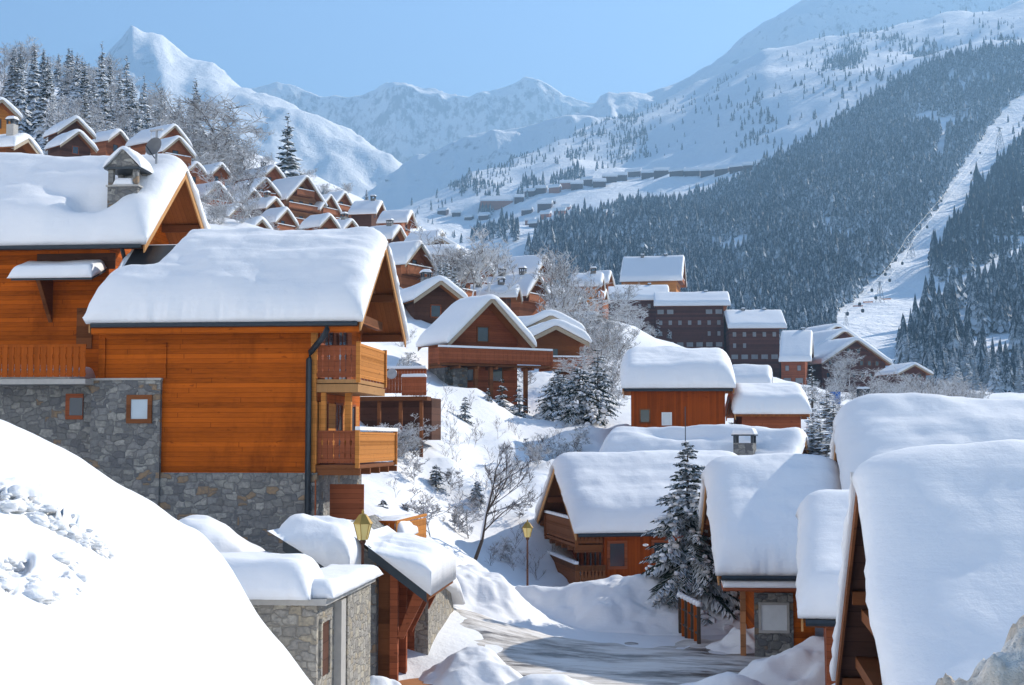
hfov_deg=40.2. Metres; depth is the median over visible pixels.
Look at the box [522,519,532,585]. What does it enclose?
street lamp
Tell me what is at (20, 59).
spruce tree
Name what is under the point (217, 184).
frosted tree
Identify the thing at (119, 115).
frosted tree
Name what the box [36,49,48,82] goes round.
spruce tree
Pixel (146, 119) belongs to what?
spruce tree
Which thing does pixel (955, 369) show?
spruce tree
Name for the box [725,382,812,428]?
chalet
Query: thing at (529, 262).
chalet
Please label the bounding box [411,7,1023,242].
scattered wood
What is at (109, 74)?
spruce tree
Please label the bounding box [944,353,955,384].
spruce tree
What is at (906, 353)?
spruce tree
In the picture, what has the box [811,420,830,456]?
spruce tree
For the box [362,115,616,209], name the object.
mountain spur
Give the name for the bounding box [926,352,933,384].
spruce tree
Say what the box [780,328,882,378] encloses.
chalet
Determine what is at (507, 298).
chalet
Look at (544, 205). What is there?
chalet
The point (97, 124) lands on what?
frosted tree
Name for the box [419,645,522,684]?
snow heap
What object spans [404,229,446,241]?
chalet
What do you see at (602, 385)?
spruce tree
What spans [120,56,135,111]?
spruce tree
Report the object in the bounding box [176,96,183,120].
spruce tree
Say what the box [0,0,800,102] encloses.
sky
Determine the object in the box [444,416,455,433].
dry stalks
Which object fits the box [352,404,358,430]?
window
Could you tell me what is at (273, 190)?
chalet
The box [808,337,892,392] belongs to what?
chalet
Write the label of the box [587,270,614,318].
chalet
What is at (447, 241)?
chalet
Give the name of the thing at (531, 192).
chalet
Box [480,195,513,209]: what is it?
chalet
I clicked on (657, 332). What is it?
spruce tree
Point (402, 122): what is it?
mountain range
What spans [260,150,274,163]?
frosted tree
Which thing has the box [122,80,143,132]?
spruce tree
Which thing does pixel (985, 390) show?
frosted tree
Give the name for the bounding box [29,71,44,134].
spruce tree
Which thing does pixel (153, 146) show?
satellite dish
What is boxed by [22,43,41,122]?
spruce tree
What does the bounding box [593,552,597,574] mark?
window
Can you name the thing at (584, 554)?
window
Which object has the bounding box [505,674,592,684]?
snow heap
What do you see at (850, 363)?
frosted tree
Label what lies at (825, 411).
spruce tree
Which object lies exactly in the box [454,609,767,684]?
road
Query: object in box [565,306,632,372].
frosted tree
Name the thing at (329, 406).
window
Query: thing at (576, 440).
frosted shrub
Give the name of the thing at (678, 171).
chalet
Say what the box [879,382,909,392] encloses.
frosted tree
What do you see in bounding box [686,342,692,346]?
window
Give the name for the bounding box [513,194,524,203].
chalet
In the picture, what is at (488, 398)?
spruce tree
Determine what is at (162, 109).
spruce tree
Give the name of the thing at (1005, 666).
snow heap
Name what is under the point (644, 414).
window
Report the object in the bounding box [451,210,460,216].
chalet
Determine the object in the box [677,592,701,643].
paling fence
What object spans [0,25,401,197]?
mountain peak
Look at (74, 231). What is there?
chalet
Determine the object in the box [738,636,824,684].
snow heap
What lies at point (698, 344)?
window
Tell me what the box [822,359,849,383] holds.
frosted tree
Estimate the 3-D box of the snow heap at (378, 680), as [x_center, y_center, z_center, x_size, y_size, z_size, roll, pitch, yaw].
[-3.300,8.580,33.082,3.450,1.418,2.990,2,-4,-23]
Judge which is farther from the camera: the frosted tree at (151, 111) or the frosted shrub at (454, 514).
the frosted tree at (151, 111)
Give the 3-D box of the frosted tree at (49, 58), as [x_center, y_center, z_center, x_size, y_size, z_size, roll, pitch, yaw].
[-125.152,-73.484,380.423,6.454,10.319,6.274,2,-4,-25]
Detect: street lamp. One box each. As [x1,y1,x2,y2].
[353,510,372,564]
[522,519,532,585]
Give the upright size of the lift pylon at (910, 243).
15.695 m
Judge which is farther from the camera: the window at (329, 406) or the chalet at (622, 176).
the chalet at (622, 176)
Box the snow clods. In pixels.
[0,484,114,603]
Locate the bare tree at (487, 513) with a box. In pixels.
[474,441,542,560]
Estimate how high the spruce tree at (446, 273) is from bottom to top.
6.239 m
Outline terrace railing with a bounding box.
[379,513,426,537]
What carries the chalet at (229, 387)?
on the ground
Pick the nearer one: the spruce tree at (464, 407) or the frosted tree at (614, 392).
the spruce tree at (464, 407)
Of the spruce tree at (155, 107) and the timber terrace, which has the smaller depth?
the timber terrace
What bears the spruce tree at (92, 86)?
on the ground
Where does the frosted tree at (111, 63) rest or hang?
on the ground
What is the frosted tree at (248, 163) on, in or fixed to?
on the ground
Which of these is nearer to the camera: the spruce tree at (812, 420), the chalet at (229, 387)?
the chalet at (229, 387)
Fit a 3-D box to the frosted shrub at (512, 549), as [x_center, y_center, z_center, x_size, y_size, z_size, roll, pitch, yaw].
[0.029,9.027,59.549,1.100,1.462,1.321,-2,-5,28]
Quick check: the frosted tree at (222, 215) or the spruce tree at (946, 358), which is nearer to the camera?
the frosted tree at (222, 215)
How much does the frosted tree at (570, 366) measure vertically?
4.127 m
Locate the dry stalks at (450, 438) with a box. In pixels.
[442,430,454,453]
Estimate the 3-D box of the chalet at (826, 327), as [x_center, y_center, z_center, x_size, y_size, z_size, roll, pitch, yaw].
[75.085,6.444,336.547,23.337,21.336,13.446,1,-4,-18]
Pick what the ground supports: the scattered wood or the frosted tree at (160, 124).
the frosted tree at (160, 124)
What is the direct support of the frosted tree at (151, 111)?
on the ground
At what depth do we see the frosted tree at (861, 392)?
144.93 m
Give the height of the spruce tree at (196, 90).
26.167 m
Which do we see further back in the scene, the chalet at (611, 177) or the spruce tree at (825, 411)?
the chalet at (611, 177)
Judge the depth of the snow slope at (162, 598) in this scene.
14.78 m
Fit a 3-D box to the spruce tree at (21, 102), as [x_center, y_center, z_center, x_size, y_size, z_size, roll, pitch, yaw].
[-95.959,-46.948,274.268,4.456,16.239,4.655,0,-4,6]
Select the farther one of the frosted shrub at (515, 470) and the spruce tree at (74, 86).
the spruce tree at (74, 86)
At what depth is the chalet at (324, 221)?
201.82 m
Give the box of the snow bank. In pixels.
[515,574,746,635]
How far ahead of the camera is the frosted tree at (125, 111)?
270.58 m
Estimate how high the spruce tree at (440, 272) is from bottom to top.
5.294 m
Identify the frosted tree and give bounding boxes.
[0,42,16,83]
[0,55,16,96]
[0,89,28,123]
[1,44,26,61]
[6,38,37,70]
[6,44,45,85]
[20,34,43,76]
[36,86,84,138]
[46,55,63,87]
[54,54,103,81]
[54,60,99,90]
[59,93,111,126]
[66,71,114,92]
[70,107,126,133]
[79,61,121,81]
[82,84,123,127]
[89,68,130,92]
[94,82,131,96]
[96,100,138,128]
[97,52,120,75]
[98,58,123,77]
[108,78,118,103]
[114,98,139,133]
[117,70,140,95]
[123,114,167,137]
[125,107,175,138]
[127,77,240,166]
[134,94,161,121]
[153,87,171,115]
[166,94,268,165]
[189,164,249,208]
[191,148,240,188]
[197,131,244,185]
[198,188,219,217]
[199,134,259,187]
[201,95,218,127]
[202,195,233,224]
[206,204,222,223]
[209,178,250,214]
[211,128,255,163]
[213,210,230,223]
[218,150,272,203]
[228,187,264,218]
[229,201,272,223]
[231,145,257,168]
[232,128,261,161]
[233,215,247,222]
[248,124,275,155]
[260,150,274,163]
[265,215,278,229]
[294,163,314,181]
[320,182,342,193]
[395,340,410,346]
[402,220,498,291]
[419,248,482,284]
[431,246,489,288]
[448,225,507,295]
[466,232,522,295]
[529,252,594,312]
[530,241,582,312]
[536,263,608,313]
[546,297,635,362]
[552,352,602,383]
[564,285,600,311]
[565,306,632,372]
[578,309,633,368]
[580,347,598,382]
[585,324,624,387]
[592,362,619,409]
[594,318,645,378]
[601,333,632,390]
[603,374,629,408]
[608,280,641,323]
[610,298,648,325]
[624,310,648,333]
[632,316,642,329]
[643,324,656,335]
[802,383,853,420]
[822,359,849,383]
[824,349,873,388]
[824,370,845,390]
[839,367,922,395]
[846,382,879,399]
[865,374,892,391]
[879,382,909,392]
[895,372,963,394]
[900,373,927,391]
[901,371,970,395]
[916,379,953,395]
[921,378,982,397]
[922,377,969,395]
[946,376,961,386]
[950,386,984,397]
[955,380,974,396]
[959,388,991,396]
[964,384,993,398]
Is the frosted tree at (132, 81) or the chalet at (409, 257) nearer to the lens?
the chalet at (409, 257)
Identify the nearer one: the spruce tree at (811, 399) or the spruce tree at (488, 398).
the spruce tree at (488, 398)
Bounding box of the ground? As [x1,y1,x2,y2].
[0,74,1023,680]
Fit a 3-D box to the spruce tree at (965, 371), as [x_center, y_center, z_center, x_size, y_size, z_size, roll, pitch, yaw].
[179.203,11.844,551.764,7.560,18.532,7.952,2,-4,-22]
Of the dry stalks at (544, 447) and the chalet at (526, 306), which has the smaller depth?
the dry stalks at (544, 447)
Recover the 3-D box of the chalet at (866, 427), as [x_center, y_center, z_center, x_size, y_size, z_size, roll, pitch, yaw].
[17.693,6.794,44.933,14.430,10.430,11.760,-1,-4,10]
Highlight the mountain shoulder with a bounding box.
[385,0,1018,181]
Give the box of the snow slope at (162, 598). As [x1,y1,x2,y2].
[0,419,312,684]
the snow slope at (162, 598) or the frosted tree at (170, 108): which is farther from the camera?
the frosted tree at (170, 108)
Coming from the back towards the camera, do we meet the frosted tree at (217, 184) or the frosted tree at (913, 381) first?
the frosted tree at (217, 184)
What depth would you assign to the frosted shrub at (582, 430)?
83.97 m
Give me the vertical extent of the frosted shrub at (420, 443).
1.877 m
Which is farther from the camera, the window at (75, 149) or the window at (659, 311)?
the window at (659, 311)
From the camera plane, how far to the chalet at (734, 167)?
1761.46 m
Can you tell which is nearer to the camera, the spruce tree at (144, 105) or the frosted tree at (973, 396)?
the frosted tree at (973, 396)
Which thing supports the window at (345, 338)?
in the chalet at (229, 387)
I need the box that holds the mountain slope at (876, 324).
[399,0,1023,391]
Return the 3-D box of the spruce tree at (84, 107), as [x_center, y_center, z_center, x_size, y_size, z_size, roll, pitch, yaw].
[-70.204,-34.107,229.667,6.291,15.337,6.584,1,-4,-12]
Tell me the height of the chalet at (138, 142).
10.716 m
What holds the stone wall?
on the ground
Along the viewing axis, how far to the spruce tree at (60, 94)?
263.66 m
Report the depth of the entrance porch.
36.29 m
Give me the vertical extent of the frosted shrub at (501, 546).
1.341 m
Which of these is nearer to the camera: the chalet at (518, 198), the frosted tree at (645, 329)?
the frosted tree at (645, 329)
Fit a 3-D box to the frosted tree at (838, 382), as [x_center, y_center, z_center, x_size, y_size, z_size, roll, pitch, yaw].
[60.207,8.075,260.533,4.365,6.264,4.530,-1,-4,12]
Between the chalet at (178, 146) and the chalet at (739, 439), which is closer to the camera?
the chalet at (739, 439)
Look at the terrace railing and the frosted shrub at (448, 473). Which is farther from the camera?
the frosted shrub at (448, 473)
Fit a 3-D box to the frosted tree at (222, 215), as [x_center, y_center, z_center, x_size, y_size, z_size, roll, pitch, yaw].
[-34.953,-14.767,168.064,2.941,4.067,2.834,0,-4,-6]
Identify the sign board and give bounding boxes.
[830,391,840,403]
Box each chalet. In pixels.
[0,97,22,133]
[0,116,43,154]
[0,146,209,463]
[42,115,96,154]
[44,129,98,156]
[82,226,409,553]
[91,128,128,155]
[125,123,192,154]
[145,135,196,167]
[188,161,206,184]
[196,181,234,206]
[200,162,232,185]
[212,203,250,219]
[230,177,281,198]
[233,161,285,184]
[234,183,261,203]
[241,216,272,229]
[243,191,283,216]
[260,206,298,230]
[272,175,327,229]
[299,213,341,229]
[314,194,341,217]
[327,190,352,218]
[336,212,358,228]
[348,194,385,226]
[371,218,406,242]
[376,209,417,235]
[389,240,437,288]
[400,269,467,323]
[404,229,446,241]
[416,294,552,413]
[423,236,464,263]
[426,244,461,274]
[434,266,478,296]
[437,207,449,214]
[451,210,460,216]
[463,214,474,219]
[470,276,522,308]
[473,252,495,283]
[477,212,490,220]
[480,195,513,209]
[487,266,550,315]
[494,254,555,311]
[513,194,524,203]
[517,315,532,320]
[520,207,533,215]
[521,310,586,331]
[522,319,591,379]
[523,188,535,196]
[524,217,535,224]
[527,219,539,227]
[534,185,547,194]
[534,450,739,598]
[536,200,552,212]
[539,210,552,219]
[545,198,555,204]
[547,295,586,311]
[548,184,561,192]
[553,207,567,215]
[559,180,570,189]
[561,204,570,209]
[569,266,605,310]
[569,311,600,363]
[570,180,583,190]
[580,176,594,186]
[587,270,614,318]
[592,178,606,187]
[598,289,608,317]
[599,407,810,454]
[602,173,617,182]
[614,171,627,180]
[620,346,735,426]
[625,168,641,176]
[641,169,653,179]
[653,167,669,178]
[668,167,684,176]
[684,167,699,176]
[696,453,841,656]
[699,167,714,177]
[713,165,728,176]
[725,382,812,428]
[728,162,742,173]
[732,364,772,382]
[742,161,757,172]
[779,323,874,349]
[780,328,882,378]
[795,489,848,684]
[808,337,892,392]
[829,392,1023,489]
[829,439,1023,684]
[875,362,933,392]
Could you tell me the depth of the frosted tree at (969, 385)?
200.81 m
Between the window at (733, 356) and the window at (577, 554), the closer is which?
the window at (577, 554)
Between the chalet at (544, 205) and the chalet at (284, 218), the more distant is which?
the chalet at (544, 205)
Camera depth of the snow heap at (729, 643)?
42.49 m
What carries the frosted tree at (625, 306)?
on the ground
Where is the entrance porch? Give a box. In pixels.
[351,515,455,684]
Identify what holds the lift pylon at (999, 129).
on the mountain slope at (876, 324)
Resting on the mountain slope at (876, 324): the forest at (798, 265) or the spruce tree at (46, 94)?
the forest at (798, 265)
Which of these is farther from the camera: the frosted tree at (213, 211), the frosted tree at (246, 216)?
the frosted tree at (246, 216)
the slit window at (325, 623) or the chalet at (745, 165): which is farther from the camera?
the chalet at (745, 165)
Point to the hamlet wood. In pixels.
(501, 226)
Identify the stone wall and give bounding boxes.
[414,578,465,654]
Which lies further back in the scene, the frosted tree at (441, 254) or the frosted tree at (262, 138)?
the frosted tree at (262, 138)
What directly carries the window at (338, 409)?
in the chalet at (229, 387)
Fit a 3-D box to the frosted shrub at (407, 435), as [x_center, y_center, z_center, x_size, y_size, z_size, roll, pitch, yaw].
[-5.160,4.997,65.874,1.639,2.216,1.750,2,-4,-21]
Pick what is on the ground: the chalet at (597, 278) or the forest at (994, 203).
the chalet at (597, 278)
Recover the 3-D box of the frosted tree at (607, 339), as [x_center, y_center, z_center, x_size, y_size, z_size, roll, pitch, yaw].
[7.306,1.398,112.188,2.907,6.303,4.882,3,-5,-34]
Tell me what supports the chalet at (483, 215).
on the mountain slope at (876, 324)
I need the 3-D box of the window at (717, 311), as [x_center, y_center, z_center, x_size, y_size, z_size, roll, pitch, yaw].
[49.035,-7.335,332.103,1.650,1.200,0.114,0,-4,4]
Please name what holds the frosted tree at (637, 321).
on the ground
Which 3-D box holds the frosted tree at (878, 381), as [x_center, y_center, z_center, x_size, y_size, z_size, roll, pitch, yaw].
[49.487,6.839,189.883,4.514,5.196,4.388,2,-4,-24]
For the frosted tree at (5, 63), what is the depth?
349.80 m
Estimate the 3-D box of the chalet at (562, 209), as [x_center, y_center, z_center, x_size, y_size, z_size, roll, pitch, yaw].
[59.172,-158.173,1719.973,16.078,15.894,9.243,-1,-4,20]
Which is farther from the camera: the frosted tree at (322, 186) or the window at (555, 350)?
the frosted tree at (322, 186)
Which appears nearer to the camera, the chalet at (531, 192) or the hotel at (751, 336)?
the hotel at (751, 336)
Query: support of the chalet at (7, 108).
on the ground
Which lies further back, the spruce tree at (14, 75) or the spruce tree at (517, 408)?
the spruce tree at (14, 75)
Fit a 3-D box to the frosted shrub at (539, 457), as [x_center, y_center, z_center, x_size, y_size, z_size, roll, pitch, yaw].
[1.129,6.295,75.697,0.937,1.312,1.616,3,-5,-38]
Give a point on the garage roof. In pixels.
(324, 541)
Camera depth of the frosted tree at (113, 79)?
347.39 m
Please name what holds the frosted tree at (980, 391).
on the ground
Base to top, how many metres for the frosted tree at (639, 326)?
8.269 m
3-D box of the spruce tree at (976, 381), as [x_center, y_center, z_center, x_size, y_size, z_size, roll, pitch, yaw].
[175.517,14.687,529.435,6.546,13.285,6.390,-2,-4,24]
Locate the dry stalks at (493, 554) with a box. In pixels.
[485,542,500,565]
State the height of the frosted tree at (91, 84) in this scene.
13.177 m
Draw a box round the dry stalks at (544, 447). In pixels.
[537,438,556,459]
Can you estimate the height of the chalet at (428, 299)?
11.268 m
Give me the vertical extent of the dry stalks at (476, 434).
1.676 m
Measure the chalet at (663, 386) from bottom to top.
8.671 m
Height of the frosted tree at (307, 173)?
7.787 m
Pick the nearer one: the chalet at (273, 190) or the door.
the door
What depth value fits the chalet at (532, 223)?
1458.41 m
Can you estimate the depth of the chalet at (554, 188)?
1884.10 m
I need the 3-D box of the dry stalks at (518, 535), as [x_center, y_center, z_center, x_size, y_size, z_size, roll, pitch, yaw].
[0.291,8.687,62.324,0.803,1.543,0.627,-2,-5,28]
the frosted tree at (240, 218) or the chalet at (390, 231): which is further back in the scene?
the chalet at (390, 231)
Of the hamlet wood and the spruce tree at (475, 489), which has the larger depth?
the hamlet wood
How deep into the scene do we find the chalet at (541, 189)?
1898.26 m
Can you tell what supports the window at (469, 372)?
in the chalet at (482, 342)
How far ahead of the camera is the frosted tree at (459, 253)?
150.02 m
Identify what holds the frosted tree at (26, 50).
on the ground
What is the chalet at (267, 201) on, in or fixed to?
on the ground
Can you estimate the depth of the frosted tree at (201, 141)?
261.33 m
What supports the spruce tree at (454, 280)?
on the ground
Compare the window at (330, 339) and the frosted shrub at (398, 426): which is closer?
the window at (330, 339)
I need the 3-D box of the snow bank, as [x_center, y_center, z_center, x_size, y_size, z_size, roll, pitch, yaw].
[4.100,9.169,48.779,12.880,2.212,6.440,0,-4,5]
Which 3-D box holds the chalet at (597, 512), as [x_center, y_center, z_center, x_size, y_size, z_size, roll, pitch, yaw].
[6.150,9.078,62.436,9.005,8.572,9.152,1,-4,-10]
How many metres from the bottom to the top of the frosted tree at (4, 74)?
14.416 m
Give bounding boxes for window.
[65,394,83,418]
[72,146,78,154]
[126,395,152,422]
[314,480,315,515]
[315,401,331,464]
[318,333,338,378]
[319,613,331,678]
[332,402,344,463]
[334,332,351,378]
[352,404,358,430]
[430,304,440,317]
[462,367,472,380]
[477,326,488,342]
[493,368,502,381]
[547,348,558,359]
[576,553,579,564]
[583,552,586,574]
[588,552,592,574]
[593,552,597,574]
[598,543,602,575]
[607,540,626,568]
[639,409,649,422]
[651,540,668,553]
[657,309,663,314]
[662,412,671,424]
[667,309,673,313]
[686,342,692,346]
[696,342,702,346]
[705,309,712,313]
[706,342,712,346]
[715,309,721,313]
[716,342,722,346]
[731,354,737,358]
[741,354,747,358]
[751,354,757,358]
[758,602,789,632]
[761,354,767,358]
[771,354,777,358]
[795,378,802,382]
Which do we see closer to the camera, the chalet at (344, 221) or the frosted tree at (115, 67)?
the chalet at (344, 221)
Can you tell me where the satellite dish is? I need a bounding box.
[145,128,163,163]
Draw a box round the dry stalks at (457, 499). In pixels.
[452,492,463,510]
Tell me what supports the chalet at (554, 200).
on the mountain slope at (876, 324)
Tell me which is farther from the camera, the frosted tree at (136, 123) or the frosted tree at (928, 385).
the frosted tree at (136, 123)
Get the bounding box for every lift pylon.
[877,281,884,301]
[906,237,914,257]
[995,127,1004,149]
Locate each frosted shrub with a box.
[363,422,401,461]
[374,422,414,458]
[395,425,423,461]
[395,427,414,449]
[396,352,418,365]
[397,430,428,459]
[398,458,429,482]
[399,486,455,537]
[403,414,440,447]
[437,467,463,490]
[439,506,472,527]
[444,493,491,537]
[484,467,517,491]
[489,535,516,560]
[495,537,525,563]
[498,442,519,461]
[501,460,525,484]
[512,498,532,518]
[517,368,536,385]
[518,436,556,465]
[522,433,553,457]
[526,448,542,462]
[539,437,571,458]
[556,431,592,451]
[558,440,571,451]
[572,424,589,436]
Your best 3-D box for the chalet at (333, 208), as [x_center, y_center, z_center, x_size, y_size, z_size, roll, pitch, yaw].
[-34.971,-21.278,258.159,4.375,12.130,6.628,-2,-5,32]
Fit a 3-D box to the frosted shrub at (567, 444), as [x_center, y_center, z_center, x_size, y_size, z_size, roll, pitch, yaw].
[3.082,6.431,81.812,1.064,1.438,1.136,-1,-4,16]
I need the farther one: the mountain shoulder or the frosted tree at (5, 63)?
the mountain shoulder
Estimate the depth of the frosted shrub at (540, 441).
79.59 m
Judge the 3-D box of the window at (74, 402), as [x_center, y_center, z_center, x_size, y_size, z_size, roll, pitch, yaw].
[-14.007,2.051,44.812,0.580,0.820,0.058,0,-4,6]
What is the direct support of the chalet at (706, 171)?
on the mountain slope at (876, 324)
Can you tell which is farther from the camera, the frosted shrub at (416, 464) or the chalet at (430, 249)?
the chalet at (430, 249)
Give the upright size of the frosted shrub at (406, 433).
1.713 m
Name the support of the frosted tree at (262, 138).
on the ground
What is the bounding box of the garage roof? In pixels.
[268,513,373,567]
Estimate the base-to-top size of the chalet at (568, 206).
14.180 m
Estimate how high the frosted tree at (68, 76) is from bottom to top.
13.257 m
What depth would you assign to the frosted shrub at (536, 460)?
74.00 m
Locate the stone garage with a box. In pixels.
[219,552,382,684]
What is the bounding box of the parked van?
[857,387,870,395]
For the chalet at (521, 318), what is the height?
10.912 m
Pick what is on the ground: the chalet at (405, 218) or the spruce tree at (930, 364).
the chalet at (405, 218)
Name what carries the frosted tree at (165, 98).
on the ground
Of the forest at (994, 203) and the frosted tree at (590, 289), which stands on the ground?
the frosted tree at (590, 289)
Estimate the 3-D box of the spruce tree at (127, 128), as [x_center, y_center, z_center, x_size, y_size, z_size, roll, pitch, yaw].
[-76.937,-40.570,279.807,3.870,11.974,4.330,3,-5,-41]
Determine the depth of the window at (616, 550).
58.52 m
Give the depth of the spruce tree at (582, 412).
91.39 m
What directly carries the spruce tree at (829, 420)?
on the ground
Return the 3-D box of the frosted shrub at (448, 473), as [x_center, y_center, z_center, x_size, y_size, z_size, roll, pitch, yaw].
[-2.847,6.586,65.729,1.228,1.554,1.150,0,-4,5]
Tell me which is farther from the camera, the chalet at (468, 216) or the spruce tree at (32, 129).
the chalet at (468, 216)
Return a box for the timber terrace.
[360,365,440,456]
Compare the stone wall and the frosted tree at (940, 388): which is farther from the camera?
the frosted tree at (940, 388)
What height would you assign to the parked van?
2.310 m
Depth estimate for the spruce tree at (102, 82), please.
304.49 m
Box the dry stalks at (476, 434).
[471,426,484,443]
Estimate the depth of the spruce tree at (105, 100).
240.44 m
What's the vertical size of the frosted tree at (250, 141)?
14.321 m
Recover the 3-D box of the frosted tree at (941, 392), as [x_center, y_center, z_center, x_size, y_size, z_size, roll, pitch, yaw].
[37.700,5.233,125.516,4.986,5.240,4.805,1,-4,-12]
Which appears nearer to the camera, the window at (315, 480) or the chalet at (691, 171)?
the window at (315, 480)
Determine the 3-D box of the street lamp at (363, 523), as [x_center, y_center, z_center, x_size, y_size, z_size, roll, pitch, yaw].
[-3.629,6.467,33.931,0.508,4.830,0.440,1,-4,-20]
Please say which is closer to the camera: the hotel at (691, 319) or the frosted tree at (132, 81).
the hotel at (691, 319)
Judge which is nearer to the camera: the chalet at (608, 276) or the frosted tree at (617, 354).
the frosted tree at (617, 354)
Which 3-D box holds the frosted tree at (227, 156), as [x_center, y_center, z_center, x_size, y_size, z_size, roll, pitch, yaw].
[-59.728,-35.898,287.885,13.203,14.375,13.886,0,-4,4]
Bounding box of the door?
[76,308,91,348]
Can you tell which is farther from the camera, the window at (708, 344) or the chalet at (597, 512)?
the window at (708, 344)
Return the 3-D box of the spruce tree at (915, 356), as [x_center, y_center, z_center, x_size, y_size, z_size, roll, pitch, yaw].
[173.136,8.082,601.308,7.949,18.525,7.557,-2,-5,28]
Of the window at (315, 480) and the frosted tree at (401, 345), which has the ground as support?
the frosted tree at (401, 345)
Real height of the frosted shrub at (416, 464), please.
1.624 m
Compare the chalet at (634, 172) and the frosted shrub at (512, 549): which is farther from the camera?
the chalet at (634, 172)
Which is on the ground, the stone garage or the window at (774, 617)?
the stone garage
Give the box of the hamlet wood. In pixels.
[470,160,632,242]
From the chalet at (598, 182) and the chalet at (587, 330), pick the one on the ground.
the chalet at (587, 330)
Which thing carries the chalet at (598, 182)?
on the mountain slope at (876, 324)
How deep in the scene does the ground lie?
67.24 m
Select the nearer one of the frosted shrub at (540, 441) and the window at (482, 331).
the frosted shrub at (540, 441)
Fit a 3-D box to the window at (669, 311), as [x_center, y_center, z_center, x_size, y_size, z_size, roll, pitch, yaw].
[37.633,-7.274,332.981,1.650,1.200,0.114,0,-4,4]
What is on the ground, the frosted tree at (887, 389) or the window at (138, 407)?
the frosted tree at (887, 389)
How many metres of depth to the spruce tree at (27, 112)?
276.81 m
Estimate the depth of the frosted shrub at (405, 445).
65.03 m
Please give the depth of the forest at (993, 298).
685.50 m
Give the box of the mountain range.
[249,77,594,163]
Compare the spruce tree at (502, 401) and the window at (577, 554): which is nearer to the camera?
the window at (577, 554)
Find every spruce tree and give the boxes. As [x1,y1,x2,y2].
[1,61,15,99]
[3,59,32,131]
[5,50,15,90]
[6,55,19,102]
[14,64,30,132]
[17,46,27,90]
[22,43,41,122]
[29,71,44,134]
[31,54,56,143]
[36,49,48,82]
[38,62,57,116]
[40,102,54,154]
[53,53,63,86]
[54,83,65,124]
[56,48,72,106]
[65,53,80,116]
[74,64,91,108]
[78,88,94,155]
[88,75,99,131]
[94,41,109,116]
[95,84,114,130]
[105,54,115,101]
[106,89,116,127]
[107,74,124,128]
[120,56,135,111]
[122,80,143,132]
[124,112,131,147]
[130,100,141,134]
[138,73,151,127]
[141,106,152,129]
[152,102,158,127]
[156,88,165,126]
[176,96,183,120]
[186,78,204,155]
[225,137,247,189]
[275,113,302,177]
[378,500,387,508]
[428,466,449,495]
[435,263,442,275]
[441,256,450,278]
[451,267,460,285]
[458,397,474,424]
[468,481,485,511]
[483,388,492,402]
[494,378,511,411]
[508,384,532,417]
[531,370,582,420]
[542,363,615,427]
[585,349,621,419]
[639,441,739,630]
[654,320,661,338]
[803,412,825,445]
[803,420,824,454]
[804,417,816,435]
[805,367,819,423]
[805,413,828,445]
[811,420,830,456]
[814,390,836,436]
[818,427,832,456]
[819,432,832,456]
[822,400,838,438]
[901,338,909,362]
[911,341,921,364]
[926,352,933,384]
[944,348,949,369]
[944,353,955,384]
[950,353,961,382]
[961,338,965,357]
[962,350,973,387]
[967,346,976,379]
[970,364,981,390]
[982,351,990,388]
[990,352,1003,392]
[996,352,1002,374]
[1014,364,1023,392]
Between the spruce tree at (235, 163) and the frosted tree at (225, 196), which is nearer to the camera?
the frosted tree at (225, 196)
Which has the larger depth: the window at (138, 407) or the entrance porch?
the window at (138, 407)
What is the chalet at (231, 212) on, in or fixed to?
on the ground
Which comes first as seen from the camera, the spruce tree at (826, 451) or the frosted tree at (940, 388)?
the spruce tree at (826, 451)
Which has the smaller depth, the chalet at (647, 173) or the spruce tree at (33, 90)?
the spruce tree at (33, 90)
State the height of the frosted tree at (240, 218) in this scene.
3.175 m
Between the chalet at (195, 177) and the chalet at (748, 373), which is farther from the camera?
the chalet at (195, 177)
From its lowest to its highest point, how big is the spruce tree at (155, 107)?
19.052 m
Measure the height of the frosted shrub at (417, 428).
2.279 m
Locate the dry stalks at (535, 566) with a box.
[522,547,545,578]
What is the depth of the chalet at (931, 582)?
21.56 m
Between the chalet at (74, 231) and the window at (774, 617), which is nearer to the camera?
the window at (774, 617)
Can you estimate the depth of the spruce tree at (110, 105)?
263.66 m
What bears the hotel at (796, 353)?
on the ground
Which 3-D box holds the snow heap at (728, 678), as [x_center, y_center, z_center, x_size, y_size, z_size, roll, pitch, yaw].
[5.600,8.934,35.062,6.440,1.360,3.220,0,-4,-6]
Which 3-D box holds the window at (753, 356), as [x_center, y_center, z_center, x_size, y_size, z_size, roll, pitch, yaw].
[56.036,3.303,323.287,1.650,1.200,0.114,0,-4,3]
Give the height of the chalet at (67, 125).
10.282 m
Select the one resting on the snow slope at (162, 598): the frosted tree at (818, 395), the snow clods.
the snow clods
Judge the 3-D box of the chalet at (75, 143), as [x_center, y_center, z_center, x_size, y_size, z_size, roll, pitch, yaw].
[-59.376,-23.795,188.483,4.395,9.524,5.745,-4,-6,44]
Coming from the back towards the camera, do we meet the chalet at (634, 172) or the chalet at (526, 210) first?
the chalet at (634, 172)
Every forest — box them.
[524,37,1023,345]
[893,239,1023,392]
[927,127,1023,280]
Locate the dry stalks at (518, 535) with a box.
[510,521,523,547]
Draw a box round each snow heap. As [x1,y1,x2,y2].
[178,515,265,551]
[370,675,400,684]
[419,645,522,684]
[453,564,553,625]
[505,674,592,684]
[680,672,764,684]
[705,627,754,653]
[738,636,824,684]
[935,615,1023,684]
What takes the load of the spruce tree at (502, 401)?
on the ground
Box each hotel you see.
[608,283,668,337]
[620,253,686,291]
[654,290,730,349]
[724,307,786,378]
[779,327,813,384]
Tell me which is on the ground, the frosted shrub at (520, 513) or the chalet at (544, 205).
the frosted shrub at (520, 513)
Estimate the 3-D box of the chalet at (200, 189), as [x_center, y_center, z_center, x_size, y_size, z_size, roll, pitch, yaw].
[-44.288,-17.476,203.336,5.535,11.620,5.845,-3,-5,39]

